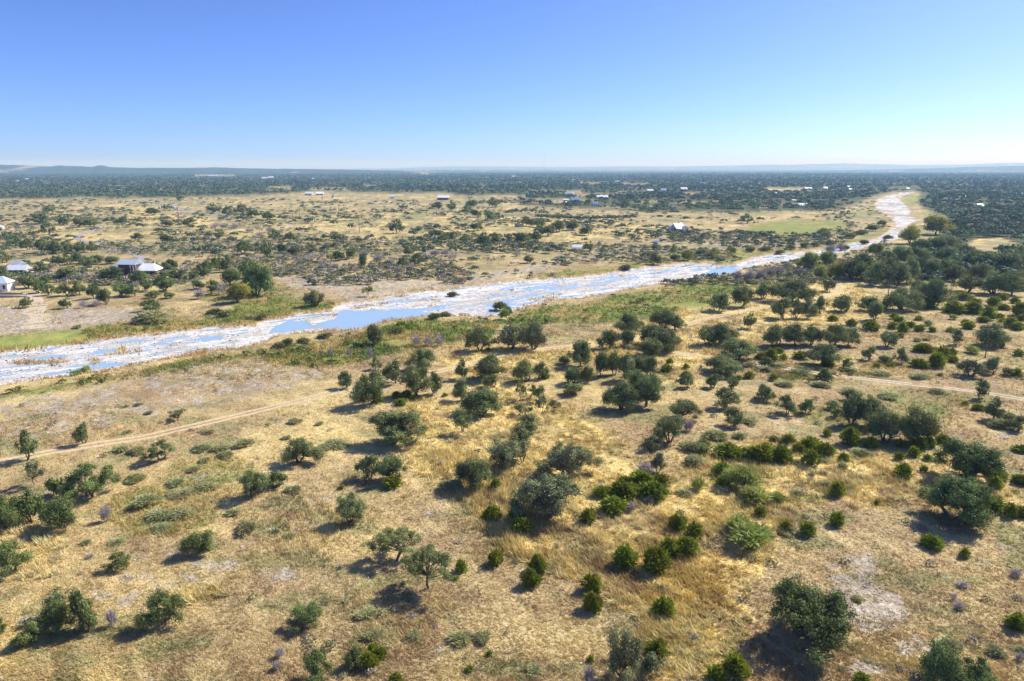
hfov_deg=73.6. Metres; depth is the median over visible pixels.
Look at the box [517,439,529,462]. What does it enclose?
live oak
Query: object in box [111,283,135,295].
live oak
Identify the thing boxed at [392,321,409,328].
juniper bush
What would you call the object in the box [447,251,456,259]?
bare tree
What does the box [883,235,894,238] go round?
bank shrub
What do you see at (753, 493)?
willow shrub
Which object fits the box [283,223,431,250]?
dirt track
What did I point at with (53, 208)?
live oak
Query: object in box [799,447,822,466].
juniper bush
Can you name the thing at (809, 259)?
willow tree
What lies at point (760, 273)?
bare tree
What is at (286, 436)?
sage shrub
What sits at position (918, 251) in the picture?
live oak
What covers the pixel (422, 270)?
live oak
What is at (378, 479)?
limestone rubble
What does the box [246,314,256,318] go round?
sage shrub
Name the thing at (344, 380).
live oak
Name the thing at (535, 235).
live oak
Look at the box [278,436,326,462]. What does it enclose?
live oak
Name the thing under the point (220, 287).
bare tree
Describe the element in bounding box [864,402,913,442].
live oak
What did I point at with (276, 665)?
bare shrub
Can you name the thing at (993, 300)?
juniper bush
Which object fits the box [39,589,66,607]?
live oak
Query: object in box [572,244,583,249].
shelter
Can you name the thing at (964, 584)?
bare shrub
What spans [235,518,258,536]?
sage shrub
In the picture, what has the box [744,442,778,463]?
juniper bush
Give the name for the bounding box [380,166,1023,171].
hills
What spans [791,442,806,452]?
juniper bush
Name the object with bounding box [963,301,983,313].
juniper bush
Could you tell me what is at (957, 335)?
live oak
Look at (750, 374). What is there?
juniper bush
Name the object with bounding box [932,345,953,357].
juniper bush
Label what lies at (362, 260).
live oak
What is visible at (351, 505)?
live oak
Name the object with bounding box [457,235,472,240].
live oak
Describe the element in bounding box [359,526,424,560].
live oak
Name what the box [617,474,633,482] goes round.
juniper bush
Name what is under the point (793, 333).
live oak
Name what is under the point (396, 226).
live oak
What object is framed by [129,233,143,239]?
live oak
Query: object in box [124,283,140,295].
live oak
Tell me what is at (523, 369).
live oak
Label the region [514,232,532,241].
live oak
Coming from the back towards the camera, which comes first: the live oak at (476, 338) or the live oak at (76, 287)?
the live oak at (76, 287)
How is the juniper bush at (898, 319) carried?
on the ground at (808, 220)
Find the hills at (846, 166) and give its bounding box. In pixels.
[336,163,1023,169]
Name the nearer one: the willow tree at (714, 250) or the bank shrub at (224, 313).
the bank shrub at (224, 313)
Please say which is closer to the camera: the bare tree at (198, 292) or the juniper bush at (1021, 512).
the juniper bush at (1021, 512)
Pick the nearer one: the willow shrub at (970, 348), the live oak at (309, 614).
the live oak at (309, 614)
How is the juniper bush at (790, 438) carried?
on the ground at (808, 220)
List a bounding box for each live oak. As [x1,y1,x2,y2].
[0,249,11,262]
[0,266,9,276]
[0,491,28,531]
[0,539,34,577]
[0,617,6,633]
[5,233,21,244]
[9,630,33,648]
[13,428,38,460]
[13,485,48,521]
[17,274,39,287]
[18,237,34,249]
[18,295,33,306]
[21,618,49,642]
[23,461,46,484]
[24,212,48,222]
[31,279,45,292]
[32,236,48,251]
[33,261,48,271]
[35,493,79,529]
[35,597,70,635]
[37,222,56,234]
[38,274,50,280]
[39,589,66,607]
[41,284,55,294]
[42,203,58,212]
[44,240,63,253]
[44,476,59,494]
[50,252,61,264]
[53,477,63,494]
[55,252,72,263]
[55,267,81,276]
[55,282,73,295]
[55,461,122,498]
[56,212,69,224]
[57,296,71,307]
[64,588,95,631]
[69,280,86,294]
[70,253,81,263]
[70,422,88,443]
[72,216,85,226]
[72,240,86,252]
[74,255,98,267]
[75,610,99,631]
[83,217,100,226]
[85,283,101,298]
[86,241,97,251]
[92,254,103,263]
[95,265,122,279]
[96,287,110,303]
[99,549,130,571]
[103,256,120,263]
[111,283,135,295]
[115,215,126,222]
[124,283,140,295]
[128,266,149,282]
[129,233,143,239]
[129,588,190,630]
[137,297,161,310]
[138,438,175,460]
[139,275,153,290]
[144,290,161,297]
[145,207,160,213]
[155,271,172,281]
[155,277,174,291]
[159,219,174,226]
[159,232,173,241]
[159,262,172,270]
[162,291,175,298]
[166,255,177,267]
[167,408,186,419]
[168,266,181,277]
[169,193,185,198]
[176,269,192,279]
[176,526,216,555]
[180,217,194,226]
[188,268,199,278]
[191,279,205,288]
[196,259,214,270]
[199,265,209,278]
[204,202,222,213]
[206,279,218,293]
[211,253,220,269]
[213,230,224,238]
[219,206,236,213]
[219,267,243,285]
[231,240,252,253]
[232,204,249,211]
[236,260,253,276]
[236,468,271,496]
[240,258,274,295]
[246,207,257,217]
[259,239,272,254]
[261,212,275,218]
[266,471,288,487]
[267,229,282,238]
[277,240,287,250]
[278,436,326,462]
[282,231,299,239]
[286,245,302,254]
[287,600,324,632]
[300,645,335,680]
[306,243,317,251]
[329,230,341,238]
[332,248,344,259]
[334,491,368,522]
[336,370,353,387]
[343,642,361,667]
[345,245,355,257]
[345,368,389,403]
[354,453,381,477]
[358,253,367,266]
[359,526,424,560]
[363,409,428,444]
[369,356,382,368]
[374,454,407,479]
[380,358,401,382]
[389,218,404,232]
[396,256,410,264]
[396,364,432,397]
[399,542,454,589]
[401,348,438,367]
[402,245,414,254]
[409,253,423,262]
[415,268,429,273]
[429,369,442,393]
[430,227,441,236]
[431,201,442,208]
[437,232,449,240]
[447,200,456,210]
[447,231,459,239]
[450,376,467,399]
[450,456,493,491]
[453,408,473,431]
[454,358,468,378]
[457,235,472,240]
[457,386,502,416]
[458,204,474,213]
[464,326,496,350]
[465,198,477,206]
[469,221,482,230]
[470,207,481,215]
[473,353,510,377]
[477,230,489,242]
[481,374,497,387]
[483,209,496,219]
[485,436,526,468]
[486,196,500,206]
[487,232,502,240]
[493,322,525,349]
[506,471,585,518]
[508,428,533,445]
[510,356,533,381]
[513,403,533,414]
[513,411,540,431]
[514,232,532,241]
[515,381,527,399]
[516,318,548,348]
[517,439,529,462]
[519,215,534,225]
[523,254,534,262]
[527,384,535,396]
[530,230,541,239]
[532,361,549,378]
[532,384,545,396]
[533,218,547,225]
[533,224,544,234]
[534,394,548,414]
[535,439,604,479]
[542,224,555,233]
[547,399,561,407]
[550,218,564,231]
[558,355,570,363]
[559,382,584,394]
[562,366,582,382]
[564,337,591,365]
[565,220,578,229]
[578,225,592,234]
[581,365,595,382]
[583,241,594,250]
[594,350,610,376]
[595,328,619,347]
[600,378,640,411]
[604,625,645,680]
[607,350,619,374]
[613,312,641,331]
[616,348,637,379]
[620,328,635,344]
[625,369,649,385]
[630,372,664,406]
[632,354,646,372]
[636,337,663,355]
[639,324,663,340]
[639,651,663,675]
[640,355,658,374]
[642,434,661,449]
[647,307,676,327]
[647,369,664,392]
[650,412,684,442]
[650,450,666,472]
[654,328,682,352]
[666,313,686,329]
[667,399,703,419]
[679,372,694,387]
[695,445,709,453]
[697,324,717,345]
[701,353,747,373]
[705,374,718,387]
[706,291,730,310]
[710,322,740,343]
[714,385,741,409]
[718,337,760,360]
[723,406,746,424]
[726,375,738,388]
[729,284,755,306]
[737,214,753,222]
[743,311,758,327]
[754,281,767,298]
[756,387,777,400]
[757,382,766,397]
[758,356,774,366]
[760,279,822,301]
[760,322,783,346]
[766,575,862,668]
[769,296,791,318]
[773,393,797,413]
[782,322,809,345]
[787,298,805,317]
[797,398,815,413]
[802,296,818,317]
[802,322,822,344]
[803,342,846,362]
[813,294,828,313]
[817,321,851,344]
[818,368,832,380]
[821,275,835,290]
[826,400,838,408]
[829,294,855,311]
[830,407,842,417]
[838,390,866,423]
[840,255,868,279]
[840,389,855,398]
[842,357,854,366]
[843,326,861,346]
[853,252,874,276]
[854,296,879,309]
[854,394,886,422]
[859,259,889,285]
[861,345,876,359]
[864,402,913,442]
[866,302,884,319]
[872,252,900,272]
[875,249,896,260]
[878,355,895,361]
[880,330,900,346]
[881,286,926,309]
[885,261,913,285]
[892,244,917,262]
[892,346,909,363]
[899,401,945,442]
[901,254,921,282]
[906,238,933,251]
[908,279,926,293]
[909,245,931,258]
[909,276,963,305]
[915,253,932,268]
[916,472,997,531]
[918,634,967,680]
[921,256,944,276]
[927,236,949,252]
[929,436,1010,479]
[932,247,959,259]
[940,256,957,277]
[942,234,962,248]
[943,264,965,280]
[943,654,1000,680]
[950,274,985,291]
[951,328,963,343]
[953,242,975,251]
[954,358,990,376]
[958,248,981,264]
[965,262,992,280]
[972,321,1013,346]
[974,377,990,398]
[975,252,1002,266]
[979,268,1014,293]
[981,356,1001,373]
[983,396,1006,417]
[996,252,1023,269]
[997,270,1023,294]
[1000,367,1015,374]
[1004,413,1023,430]
[1006,244,1023,251]
[1012,268,1023,283]
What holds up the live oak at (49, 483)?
on the ground at (808, 220)
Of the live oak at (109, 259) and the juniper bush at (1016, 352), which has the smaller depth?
the juniper bush at (1016, 352)
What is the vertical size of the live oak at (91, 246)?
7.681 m
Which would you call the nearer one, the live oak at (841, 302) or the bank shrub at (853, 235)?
the live oak at (841, 302)
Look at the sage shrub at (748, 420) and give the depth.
138.08 m
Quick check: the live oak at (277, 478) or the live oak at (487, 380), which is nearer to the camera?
the live oak at (277, 478)
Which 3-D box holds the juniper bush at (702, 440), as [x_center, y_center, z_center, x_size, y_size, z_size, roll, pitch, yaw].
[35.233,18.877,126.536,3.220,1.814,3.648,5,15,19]
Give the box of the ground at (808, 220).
[0,170,1023,680]
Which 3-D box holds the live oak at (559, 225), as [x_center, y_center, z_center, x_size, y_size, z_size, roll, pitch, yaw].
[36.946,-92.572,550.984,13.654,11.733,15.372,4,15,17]
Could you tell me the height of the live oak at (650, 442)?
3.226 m
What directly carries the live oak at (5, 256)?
on the ground at (808, 220)
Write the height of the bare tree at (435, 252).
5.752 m
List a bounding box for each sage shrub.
[71,323,82,327]
[80,538,91,544]
[106,536,126,545]
[109,444,129,451]
[124,472,147,483]
[125,446,147,454]
[128,492,163,507]
[129,309,171,322]
[146,508,172,521]
[146,521,174,533]
[161,506,195,520]
[165,485,196,499]
[166,476,184,487]
[184,464,202,472]
[191,443,211,452]
[192,480,220,491]
[197,456,208,462]
[201,428,214,433]
[210,444,231,452]
[216,450,234,459]
[223,507,243,517]
[232,438,256,447]
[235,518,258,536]
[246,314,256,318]
[280,434,291,439]
[284,484,302,492]
[284,532,294,538]
[286,417,303,423]
[292,344,307,349]
[317,438,349,449]
[353,604,380,619]
[358,627,381,640]
[402,630,422,642]
[436,478,463,492]
[445,630,473,648]
[471,629,494,643]
[525,663,540,677]
[546,561,559,569]
[621,342,639,348]
[676,488,693,497]
[677,440,707,450]
[683,455,707,467]
[701,428,729,440]
[713,373,725,378]
[731,431,747,439]
[741,360,757,367]
[743,418,757,423]
[755,365,772,370]
[770,362,788,367]
[774,380,794,386]
[779,530,792,537]
[789,368,808,375]
[791,458,805,465]
[791,488,804,496]
[796,365,815,371]
[809,380,832,388]
[815,479,831,486]
[836,462,848,468]
[837,366,858,371]
[837,664,845,671]
[839,386,864,394]
[847,447,875,457]
[851,594,863,601]
[869,369,893,375]
[876,391,899,399]
[909,372,931,378]
[927,387,951,393]
[939,638,964,651]
[982,418,1013,428]
[984,642,1009,659]
[1000,412,1016,418]
[1011,645,1023,654]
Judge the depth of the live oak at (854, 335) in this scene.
197.07 m
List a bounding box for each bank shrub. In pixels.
[205,308,223,313]
[216,311,231,315]
[256,312,267,318]
[271,341,287,348]
[281,337,293,344]
[295,337,310,343]
[315,332,332,337]
[427,312,441,318]
[439,311,450,316]
[447,291,458,295]
[492,301,507,308]
[504,305,512,313]
[619,264,631,269]
[639,251,651,254]
[649,243,660,248]
[669,253,680,259]
[695,249,705,253]
[703,251,715,256]
[744,246,755,251]
[756,246,771,250]
[775,249,785,252]
[785,244,796,248]
[799,242,808,246]
[845,233,856,238]
[853,229,868,233]
[859,240,868,243]
[864,224,880,229]
[876,220,887,224]
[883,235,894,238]
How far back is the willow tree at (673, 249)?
404.49 m
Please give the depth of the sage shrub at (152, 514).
100.52 m
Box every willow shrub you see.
[69,369,81,374]
[79,365,91,372]
[391,324,406,332]
[498,307,509,317]
[691,476,706,489]
[718,463,763,487]
[725,513,755,529]
[725,518,776,549]
[738,485,773,504]
[764,491,788,502]
[924,319,933,325]
[945,326,958,331]
[948,314,958,318]
[964,345,980,352]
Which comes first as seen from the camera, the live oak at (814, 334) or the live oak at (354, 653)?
the live oak at (354, 653)
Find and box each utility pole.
[886,269,891,309]
[984,326,990,357]
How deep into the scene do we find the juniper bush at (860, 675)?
68.13 m
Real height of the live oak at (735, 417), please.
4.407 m
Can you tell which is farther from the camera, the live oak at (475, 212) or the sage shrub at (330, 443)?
the live oak at (475, 212)
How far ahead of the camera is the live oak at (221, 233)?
495.47 m
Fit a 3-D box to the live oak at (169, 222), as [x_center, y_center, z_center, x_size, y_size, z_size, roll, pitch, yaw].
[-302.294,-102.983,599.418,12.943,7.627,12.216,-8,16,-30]
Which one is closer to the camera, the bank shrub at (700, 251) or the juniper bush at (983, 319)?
the juniper bush at (983, 319)
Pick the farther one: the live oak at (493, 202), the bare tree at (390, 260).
the live oak at (493, 202)
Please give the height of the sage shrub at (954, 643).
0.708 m
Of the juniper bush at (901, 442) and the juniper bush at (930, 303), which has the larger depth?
the juniper bush at (930, 303)
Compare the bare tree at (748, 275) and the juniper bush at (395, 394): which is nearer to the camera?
the juniper bush at (395, 394)
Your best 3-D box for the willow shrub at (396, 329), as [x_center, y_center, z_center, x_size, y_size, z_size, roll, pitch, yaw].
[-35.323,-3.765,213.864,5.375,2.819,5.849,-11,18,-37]
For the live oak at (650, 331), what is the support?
on the ground at (808, 220)
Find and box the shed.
[11,261,25,264]
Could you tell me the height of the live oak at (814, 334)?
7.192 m
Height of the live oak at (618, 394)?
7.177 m
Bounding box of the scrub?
[0,197,1023,680]
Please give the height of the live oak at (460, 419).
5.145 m
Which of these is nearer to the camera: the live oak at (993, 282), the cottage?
the live oak at (993, 282)
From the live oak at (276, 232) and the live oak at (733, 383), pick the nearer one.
the live oak at (733, 383)
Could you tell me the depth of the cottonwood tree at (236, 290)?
259.93 m
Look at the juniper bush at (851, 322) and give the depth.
223.21 m
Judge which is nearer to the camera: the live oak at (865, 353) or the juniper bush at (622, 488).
the juniper bush at (622, 488)
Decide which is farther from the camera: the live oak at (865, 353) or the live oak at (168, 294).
the live oak at (168, 294)
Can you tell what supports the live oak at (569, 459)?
on the ground at (808, 220)
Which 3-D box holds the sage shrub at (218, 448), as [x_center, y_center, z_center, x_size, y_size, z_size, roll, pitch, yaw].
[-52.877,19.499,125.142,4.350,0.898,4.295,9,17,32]
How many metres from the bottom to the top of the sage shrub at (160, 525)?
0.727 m
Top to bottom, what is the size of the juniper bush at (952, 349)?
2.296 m
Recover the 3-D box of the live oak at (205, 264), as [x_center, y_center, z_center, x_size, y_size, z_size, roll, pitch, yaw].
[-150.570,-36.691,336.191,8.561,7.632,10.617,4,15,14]
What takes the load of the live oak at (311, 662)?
on the ground at (808, 220)
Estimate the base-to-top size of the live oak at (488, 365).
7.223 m
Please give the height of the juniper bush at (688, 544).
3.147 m
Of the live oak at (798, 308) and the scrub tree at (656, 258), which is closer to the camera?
the live oak at (798, 308)
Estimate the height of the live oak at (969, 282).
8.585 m
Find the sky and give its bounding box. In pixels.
[0,0,1023,168]
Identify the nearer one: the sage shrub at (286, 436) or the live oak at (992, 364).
the sage shrub at (286, 436)
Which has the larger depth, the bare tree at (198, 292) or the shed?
the shed
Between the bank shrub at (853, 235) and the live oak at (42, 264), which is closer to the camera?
the live oak at (42, 264)
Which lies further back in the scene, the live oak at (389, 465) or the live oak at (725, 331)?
the live oak at (725, 331)
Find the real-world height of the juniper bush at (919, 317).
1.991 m
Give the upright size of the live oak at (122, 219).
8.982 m
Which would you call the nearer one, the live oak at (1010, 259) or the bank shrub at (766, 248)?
the live oak at (1010, 259)
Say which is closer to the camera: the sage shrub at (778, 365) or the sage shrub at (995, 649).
the sage shrub at (995, 649)
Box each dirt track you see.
[0,278,858,463]
[20,292,50,329]
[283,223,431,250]
[662,350,1023,400]
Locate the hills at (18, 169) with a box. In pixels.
[0,165,438,173]
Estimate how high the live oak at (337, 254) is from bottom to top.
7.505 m
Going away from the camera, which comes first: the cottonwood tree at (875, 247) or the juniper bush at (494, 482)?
the juniper bush at (494, 482)
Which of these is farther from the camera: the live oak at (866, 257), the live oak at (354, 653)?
the live oak at (866, 257)
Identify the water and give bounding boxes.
[0,193,914,379]
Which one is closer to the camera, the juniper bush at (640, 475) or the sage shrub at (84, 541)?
the sage shrub at (84, 541)
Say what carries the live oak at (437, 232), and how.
on the ground at (808, 220)
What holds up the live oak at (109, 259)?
on the ground at (808, 220)
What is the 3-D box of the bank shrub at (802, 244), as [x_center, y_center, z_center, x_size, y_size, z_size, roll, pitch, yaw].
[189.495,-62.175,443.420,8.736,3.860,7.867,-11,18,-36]
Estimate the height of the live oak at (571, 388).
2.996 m
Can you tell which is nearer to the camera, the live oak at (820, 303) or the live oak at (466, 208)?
the live oak at (820, 303)
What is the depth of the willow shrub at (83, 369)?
173.22 m
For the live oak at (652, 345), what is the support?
on the ground at (808, 220)
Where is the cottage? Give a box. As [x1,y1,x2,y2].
[7,264,31,273]
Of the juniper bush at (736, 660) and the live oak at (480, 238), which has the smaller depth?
the juniper bush at (736, 660)
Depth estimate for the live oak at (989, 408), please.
139.02 m
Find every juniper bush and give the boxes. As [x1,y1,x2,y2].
[359,650,380,671]
[367,642,379,651]
[371,397,383,403]
[372,644,387,660]
[381,475,403,488]
[388,671,403,680]
[391,391,399,397]
[391,398,406,405]
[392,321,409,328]
[398,389,411,397]
[408,394,417,400]
[455,558,468,572]
[464,663,473,673]
[480,505,500,521]
[482,347,493,351]
[484,650,492,656]
[487,547,503,565]
[490,478,502,488]
[508,507,524,517]
[510,516,535,533]
[521,567,542,588]
[527,552,546,574]
[576,506,596,523]
[579,571,603,592]
[580,590,604,613]
[586,653,594,663]
[591,484,613,497]
[596,495,627,516]
[610,479,642,501]
[611,542,638,570]
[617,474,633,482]
[629,468,655,484]
[639,479,671,504]
[643,545,672,576]
[643,637,671,660]
[649,595,676,618]
[653,472,671,484]
[659,363,674,371]
[659,536,685,558]
[665,513,687,531]
[666,358,674,363]
[676,535,702,557]
[677,370,694,379]
[682,362,689,368]
[683,518,704,537]
[699,438,711,447]
[699,450,709,455]
[705,662,728,680]
[708,441,748,460]
[711,461,731,474]
[714,473,731,485]
[721,649,751,680]
[743,370,755,378]
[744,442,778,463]
[754,353,762,358]
[754,505,767,517]
[763,347,778,360]
[767,373,778,380]
[768,435,779,441]
[771,444,793,462]
[773,347,785,352]
[778,519,793,531]
[779,353,787,359]
[780,432,796,443]
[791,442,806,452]
[792,350,809,358]
[799,435,821,449]
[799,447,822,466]
[799,519,816,535]
[814,441,838,455]
[820,358,835,366]
[821,427,833,435]
[826,315,838,320]
[827,481,845,496]
[828,511,845,526]
[837,451,850,460]
[838,426,862,445]
[845,318,857,325]
[851,670,871,680]
[861,318,881,330]
[862,436,880,448]
[871,362,882,367]
[884,362,896,366]
[887,321,897,328]
[888,312,899,318]
[892,316,905,322]
[892,451,905,460]
[892,462,913,477]
[893,438,908,447]
[895,331,904,337]
[896,321,910,331]
[906,321,917,327]
[907,445,921,457]
[908,357,929,368]
[908,436,928,449]
[911,343,935,352]
[912,324,925,330]
[914,315,925,320]
[917,464,928,472]
[918,532,945,550]
[920,297,938,308]
[920,452,932,460]
[925,326,937,331]
[925,436,936,447]
[929,350,946,366]
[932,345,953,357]
[936,433,948,442]
[940,299,968,313]
[946,355,960,362]
[949,347,958,354]
[953,291,975,299]
[959,546,971,557]
[960,320,976,328]
[961,400,971,404]
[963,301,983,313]
[967,297,983,303]
[970,403,983,410]
[975,316,990,322]
[978,304,998,318]
[980,494,1006,513]
[984,469,1009,481]
[984,474,1004,489]
[985,295,1003,305]
[995,303,1010,310]
[996,312,1005,317]
[998,293,1009,299]
[1002,316,1017,326]
[1002,610,1023,631]
[1003,501,1020,518]
[1008,296,1021,302]
[1008,444,1023,452]
[1009,474,1023,485]
[1010,300,1023,315]
[1010,321,1023,329]
[1011,368,1023,375]
[1012,348,1023,355]
[1015,314,1023,320]
[1015,504,1023,518]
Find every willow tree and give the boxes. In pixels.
[669,243,676,253]
[711,247,720,252]
[725,244,736,252]
[795,250,821,268]
[812,264,828,277]
[818,249,836,263]
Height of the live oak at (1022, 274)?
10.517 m
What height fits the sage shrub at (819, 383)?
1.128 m
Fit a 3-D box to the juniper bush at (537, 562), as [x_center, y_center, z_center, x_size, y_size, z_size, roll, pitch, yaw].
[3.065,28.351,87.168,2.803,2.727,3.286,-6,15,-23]
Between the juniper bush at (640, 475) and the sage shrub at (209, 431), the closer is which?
the juniper bush at (640, 475)
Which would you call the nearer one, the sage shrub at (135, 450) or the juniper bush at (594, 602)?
the juniper bush at (594, 602)
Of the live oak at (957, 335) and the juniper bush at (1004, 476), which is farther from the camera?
the live oak at (957, 335)
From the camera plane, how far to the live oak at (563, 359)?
179.28 m
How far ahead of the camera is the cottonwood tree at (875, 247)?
399.14 m
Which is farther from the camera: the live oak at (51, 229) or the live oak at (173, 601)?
the live oak at (51, 229)
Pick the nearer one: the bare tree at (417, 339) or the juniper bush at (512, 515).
the juniper bush at (512, 515)
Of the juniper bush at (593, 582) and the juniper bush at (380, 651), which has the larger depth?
the juniper bush at (593, 582)
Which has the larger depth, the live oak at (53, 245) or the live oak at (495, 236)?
the live oak at (495, 236)
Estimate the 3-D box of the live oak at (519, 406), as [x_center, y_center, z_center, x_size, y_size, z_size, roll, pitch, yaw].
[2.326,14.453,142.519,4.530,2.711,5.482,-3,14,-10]
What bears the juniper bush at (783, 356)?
on the ground at (808, 220)
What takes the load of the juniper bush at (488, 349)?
on the ground at (808, 220)
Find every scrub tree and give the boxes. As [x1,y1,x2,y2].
[60,241,73,249]
[219,256,232,270]
[301,289,324,305]
[365,323,384,344]
[494,212,503,217]
[649,252,661,263]
[817,228,830,234]
[818,231,831,239]
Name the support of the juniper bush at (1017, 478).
on the ground at (808, 220)
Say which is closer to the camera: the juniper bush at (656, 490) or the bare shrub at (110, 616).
the bare shrub at (110, 616)
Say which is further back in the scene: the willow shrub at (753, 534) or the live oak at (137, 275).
the live oak at (137, 275)
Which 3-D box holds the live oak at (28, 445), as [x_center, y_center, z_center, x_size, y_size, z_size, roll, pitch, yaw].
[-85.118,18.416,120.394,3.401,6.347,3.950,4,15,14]
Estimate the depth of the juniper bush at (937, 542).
92.67 m
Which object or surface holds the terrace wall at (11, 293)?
on the ground at (808, 220)
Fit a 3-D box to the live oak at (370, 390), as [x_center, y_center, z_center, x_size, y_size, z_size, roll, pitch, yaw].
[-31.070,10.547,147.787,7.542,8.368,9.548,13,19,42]
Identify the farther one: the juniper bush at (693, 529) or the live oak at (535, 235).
the live oak at (535, 235)
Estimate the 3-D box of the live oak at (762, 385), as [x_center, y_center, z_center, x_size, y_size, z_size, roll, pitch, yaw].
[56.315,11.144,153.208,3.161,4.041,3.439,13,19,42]
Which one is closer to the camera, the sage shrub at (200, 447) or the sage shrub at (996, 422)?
the sage shrub at (200, 447)
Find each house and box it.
[0,276,15,291]
[112,259,162,276]
[437,195,449,199]
[667,222,687,232]
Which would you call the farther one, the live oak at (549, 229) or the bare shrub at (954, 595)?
the live oak at (549, 229)
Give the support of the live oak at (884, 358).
on the ground at (808, 220)
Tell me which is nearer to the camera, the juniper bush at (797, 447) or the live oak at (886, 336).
the juniper bush at (797, 447)
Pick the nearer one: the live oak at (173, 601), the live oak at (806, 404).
the live oak at (173, 601)
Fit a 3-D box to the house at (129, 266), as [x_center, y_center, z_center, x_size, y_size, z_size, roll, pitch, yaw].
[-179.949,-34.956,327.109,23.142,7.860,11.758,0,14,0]
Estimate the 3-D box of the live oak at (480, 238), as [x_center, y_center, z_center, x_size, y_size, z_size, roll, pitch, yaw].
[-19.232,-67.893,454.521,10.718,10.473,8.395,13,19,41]
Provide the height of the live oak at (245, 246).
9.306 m
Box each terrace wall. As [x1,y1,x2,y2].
[0,292,22,294]
[0,295,27,297]
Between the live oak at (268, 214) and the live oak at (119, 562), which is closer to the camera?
the live oak at (119, 562)
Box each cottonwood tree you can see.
[225,281,252,302]
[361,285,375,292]
[681,250,694,259]
[827,261,844,277]
[866,242,884,255]
[898,224,922,243]
[923,214,958,234]
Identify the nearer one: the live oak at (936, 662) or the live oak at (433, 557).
the live oak at (936, 662)
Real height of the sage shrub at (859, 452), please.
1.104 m
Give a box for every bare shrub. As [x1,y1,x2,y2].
[86,552,95,558]
[98,503,111,520]
[103,608,118,627]
[272,660,282,669]
[275,646,284,657]
[626,501,635,511]
[644,496,653,503]
[950,592,958,599]
[953,601,965,610]
[954,579,968,588]
[1008,568,1022,576]
[1014,652,1023,661]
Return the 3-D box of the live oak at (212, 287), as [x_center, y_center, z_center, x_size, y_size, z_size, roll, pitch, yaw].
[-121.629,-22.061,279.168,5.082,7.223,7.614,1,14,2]
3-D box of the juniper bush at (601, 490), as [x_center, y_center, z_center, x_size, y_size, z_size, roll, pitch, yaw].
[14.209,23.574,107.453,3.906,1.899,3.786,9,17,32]
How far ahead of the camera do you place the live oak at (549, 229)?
518.78 m
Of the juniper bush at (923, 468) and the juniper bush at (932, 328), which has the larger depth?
the juniper bush at (932, 328)
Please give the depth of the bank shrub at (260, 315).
232.58 m
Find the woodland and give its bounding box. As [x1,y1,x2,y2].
[0,172,1023,324]
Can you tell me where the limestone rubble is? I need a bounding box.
[0,271,1022,680]
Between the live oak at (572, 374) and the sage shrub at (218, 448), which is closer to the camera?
the sage shrub at (218, 448)
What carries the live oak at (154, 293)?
on the ground at (808, 220)
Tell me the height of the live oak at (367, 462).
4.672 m
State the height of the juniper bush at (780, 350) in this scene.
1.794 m
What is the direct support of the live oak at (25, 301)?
on the ground at (808, 220)
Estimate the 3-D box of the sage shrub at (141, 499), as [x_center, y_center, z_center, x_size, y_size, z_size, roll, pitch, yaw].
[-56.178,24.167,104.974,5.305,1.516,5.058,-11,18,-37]
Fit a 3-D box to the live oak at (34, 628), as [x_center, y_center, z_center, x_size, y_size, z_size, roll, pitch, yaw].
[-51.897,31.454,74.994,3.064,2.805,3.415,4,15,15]
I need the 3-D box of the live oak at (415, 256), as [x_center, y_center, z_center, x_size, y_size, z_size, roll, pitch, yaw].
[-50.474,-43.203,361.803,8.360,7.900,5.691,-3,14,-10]
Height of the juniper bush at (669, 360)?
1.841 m
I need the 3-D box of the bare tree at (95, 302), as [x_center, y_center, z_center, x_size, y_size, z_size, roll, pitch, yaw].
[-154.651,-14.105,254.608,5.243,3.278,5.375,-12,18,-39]
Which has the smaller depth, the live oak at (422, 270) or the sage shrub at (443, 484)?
the sage shrub at (443, 484)
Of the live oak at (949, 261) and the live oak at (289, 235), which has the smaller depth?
the live oak at (949, 261)
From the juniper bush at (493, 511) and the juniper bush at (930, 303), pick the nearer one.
the juniper bush at (493, 511)
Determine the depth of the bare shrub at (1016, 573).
86.33 m
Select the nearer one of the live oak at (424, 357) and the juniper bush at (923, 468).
the juniper bush at (923, 468)
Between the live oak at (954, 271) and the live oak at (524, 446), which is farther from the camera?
the live oak at (954, 271)
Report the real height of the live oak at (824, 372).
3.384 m
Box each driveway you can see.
[72,225,146,262]
[115,198,171,204]
[170,204,235,218]
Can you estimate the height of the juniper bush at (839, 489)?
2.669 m
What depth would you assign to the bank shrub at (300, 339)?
199.97 m
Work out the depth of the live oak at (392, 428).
126.53 m
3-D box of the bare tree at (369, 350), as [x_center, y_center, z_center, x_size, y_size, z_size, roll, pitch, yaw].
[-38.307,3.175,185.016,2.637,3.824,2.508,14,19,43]
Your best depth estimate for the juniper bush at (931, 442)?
125.77 m
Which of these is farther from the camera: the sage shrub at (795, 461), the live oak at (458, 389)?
the live oak at (458, 389)
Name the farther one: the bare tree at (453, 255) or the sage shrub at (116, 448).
the bare tree at (453, 255)
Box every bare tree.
[79,298,89,307]
[90,300,100,305]
[193,287,204,298]
[209,220,219,226]
[216,280,228,294]
[230,223,240,228]
[317,258,327,263]
[367,346,372,357]
[373,254,382,259]
[384,258,395,262]
[392,265,403,270]
[404,263,414,269]
[411,334,420,344]
[423,335,432,344]
[429,248,439,254]
[433,334,444,344]
[440,248,448,254]
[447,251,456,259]
[581,661,597,680]
[634,460,654,472]
[682,419,694,430]
[731,270,743,278]
[743,269,755,278]
[753,267,768,277]
[765,266,776,275]
[775,265,785,270]
[825,243,836,251]
[835,241,844,250]
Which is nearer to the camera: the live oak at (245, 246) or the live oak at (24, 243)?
the live oak at (245, 246)
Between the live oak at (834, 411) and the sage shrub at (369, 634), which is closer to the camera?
the sage shrub at (369, 634)

